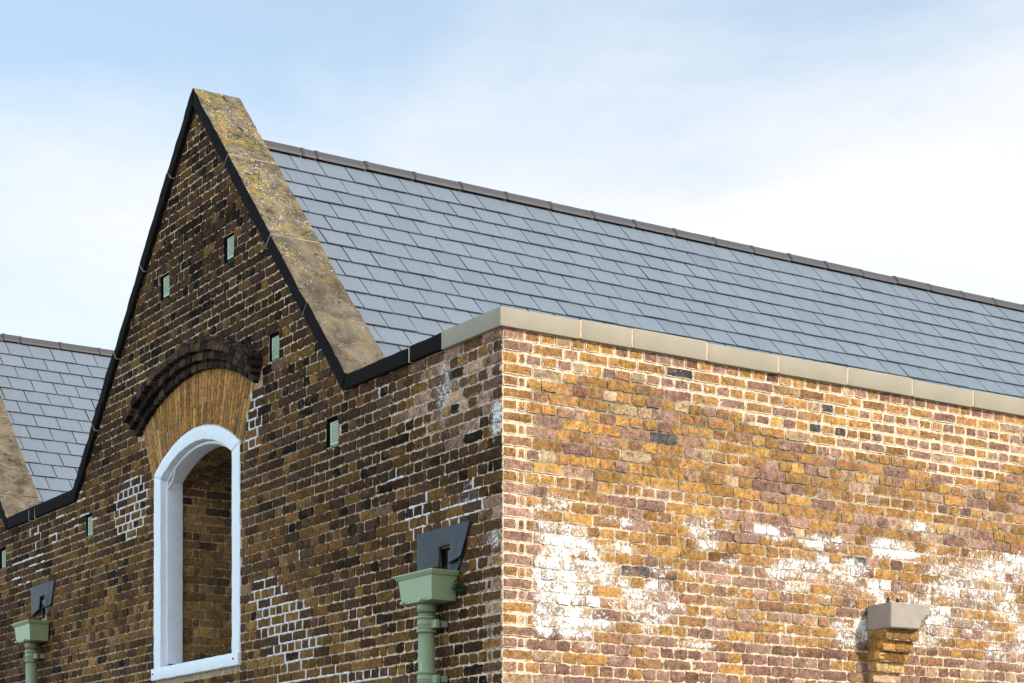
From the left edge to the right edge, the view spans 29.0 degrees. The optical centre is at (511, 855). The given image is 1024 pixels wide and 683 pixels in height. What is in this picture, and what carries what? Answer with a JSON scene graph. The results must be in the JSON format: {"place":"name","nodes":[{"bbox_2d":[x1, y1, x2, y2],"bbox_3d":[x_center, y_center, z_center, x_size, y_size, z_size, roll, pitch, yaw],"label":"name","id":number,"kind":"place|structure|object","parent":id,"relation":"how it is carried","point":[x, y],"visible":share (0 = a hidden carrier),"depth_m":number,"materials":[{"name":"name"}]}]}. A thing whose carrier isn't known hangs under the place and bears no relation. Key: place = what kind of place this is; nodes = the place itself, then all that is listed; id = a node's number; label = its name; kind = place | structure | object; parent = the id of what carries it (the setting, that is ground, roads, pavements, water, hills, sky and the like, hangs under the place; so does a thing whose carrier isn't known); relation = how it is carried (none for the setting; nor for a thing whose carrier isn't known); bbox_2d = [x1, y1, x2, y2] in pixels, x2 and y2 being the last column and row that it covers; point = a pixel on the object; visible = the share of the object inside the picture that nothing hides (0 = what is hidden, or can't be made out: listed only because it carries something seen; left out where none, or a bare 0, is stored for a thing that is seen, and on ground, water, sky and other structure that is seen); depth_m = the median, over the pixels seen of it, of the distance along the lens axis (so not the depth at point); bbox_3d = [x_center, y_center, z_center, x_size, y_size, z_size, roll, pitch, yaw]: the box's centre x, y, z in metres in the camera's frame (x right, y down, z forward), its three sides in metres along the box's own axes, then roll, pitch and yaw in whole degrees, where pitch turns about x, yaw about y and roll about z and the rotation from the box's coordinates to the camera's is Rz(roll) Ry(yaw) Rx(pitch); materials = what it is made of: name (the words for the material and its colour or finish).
{"place":"outdoors","nodes":[
{"label":"outdoors","id":0,"kind":"place"},
{"bbox_2d":[0,0,1023,349],"label":"sky","id":1,"kind":"structure","parent":0,"point":[885,137],"materials":[{"name":"blue"}]},
{"label":"ground","id":2,"kind":"structure","parent":0,"visible":0},
{"bbox_2d":[0,88,1023,682],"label":"brick building","id":3,"kind":"structure","parent":2,"relation":"on","point":[638,452],"depth_m":14.95,"materials":[{"name":"brown brick"}]},
{"bbox_2d":[0,546,5,569],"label":"air vent","id":4,"kind":"object","parent":3,"relation":"attached to","point":[2,557],"visible":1,"depth_m":20.68,"materials":[{"name":"metal"}]},
{"bbox_2d":[11,619,49,682],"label":"rainwater pipe","id":5,"kind":"object","parent":3,"relation":"attached to","point":[30,634],"visible":1,"depth_m":19.54,"materials":[{"name":"green metal"}]},
{"bbox_2d":[31,580,54,616],"bbox_3d":[-4.638,-2.523,19.606,0.067,0.329,0.680,0,0,-33],"label":"lead apron","id":6,"kind":"object","parent":3,"relation":"attached to","point":[38,592],"visible":1,"depth_m":19.58,"materials":[{"name":"grey metal"}]},
{"bbox_2d":[85,512,92,538],"bbox_3d":[-3.956,-3.097,18.594,0.026,0.232,0.202,0,0,-33],"label":"air vent","id":7,"kind":"object","parent":3,"relation":"attached to","point":[89,526],"visible":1,"depth_m":18.62,"materials":[{"name":"metal"}]},
{"bbox_2d":[161,270,169,300],"bbox_3d":[-2.981,-4.914,17.093,0.026,0.232,0.202,0,0,-33],"label":"air vent","id":8,"kind":"object","parent":3,"relation":"attached to","point":[164,286],"visible":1,"depth_m":17.11,"materials":[{"name":"metal"}]},
{"bbox_2d":[151,425,241,680],"bbox_3d":[-2.579,-2.543,16.579,0.232,2.055,1.770,0,0,-33],"label":"window","id":9,"kind":"structure","parent":3,"relation":"in","point":[174,468],"depth_m":17.14,"materials":[{"name":"white paint"}]},
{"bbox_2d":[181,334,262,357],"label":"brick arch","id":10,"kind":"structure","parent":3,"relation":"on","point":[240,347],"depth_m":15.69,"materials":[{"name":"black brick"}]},
{"bbox_2d":[224,230,234,263],"bbox_3d":[-2.273,-4.914,16.003,0.026,0.232,0.202,0,0,-33],"label":"air vent","id":11,"kind":"object","parent":3,"relation":"attached to","point":[228,247],"visible":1,"depth_m":16.02,"materials":[{"name":"metal"}]},
{"bbox_2d":[268,330,279,362],"bbox_3d":[-1.829,-3.930,15.321,0.026,0.232,0.202,0,0,-33],"label":"air vent","id":12,"kind":"object","parent":3,"relation":"attached to","point":[273,345],"visible":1,"depth_m":15.33,"materials":[{"name":"metal"}]},
{"bbox_2d":[326,414,338,449],"bbox_3d":[-1.303,-3.097,14.511,0.026,0.232,0.202,0,0,-33],"label":"air vent","id":13,"kind":"object","parent":3,"relation":"attached to","point":[331,431],"visible":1,"depth_m":14.53,"materials":[{"name":"metal"}]},
{"bbox_2d":[393,568,458,682],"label":"rainwater pipe","id":14,"kind":"object","parent":3,"relation":"attached to","point":[426,591],"visible":1,"depth_m":13.10,"materials":[{"name":"green metal"}]},
{"bbox_2d":[417,520,470,570],"bbox_3d":[-0.447,-2.014,13.159,0.064,0.329,0.680,0,0,-33],"label":"lead apron","id":15,"kind":"object","parent":3,"relation":"attached to","point":[430,544],"visible":0.96,"depth_m":13.18,"materials":[{"name":"grey metal"}]},
{"bbox_2d":[452,579,465,594],"bbox_3d":[-0.353,-1.761,12.944,0.077,0.116,0.118,0,0,-33],"label":"weed","id":16,"kind":"object","parent":3,"relation":"attached to","point":[459,586],"visible":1,"depth_m":12.94,"materials":[{"name":"green plant"}]},
{"bbox_2d":[867,598,929,682],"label":"brick corbel","id":17,"kind":"object","parent":3,"relation":"attached to","point":[893,628],"visible":1,"depth_m":14.21,"materials":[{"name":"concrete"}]}
]}

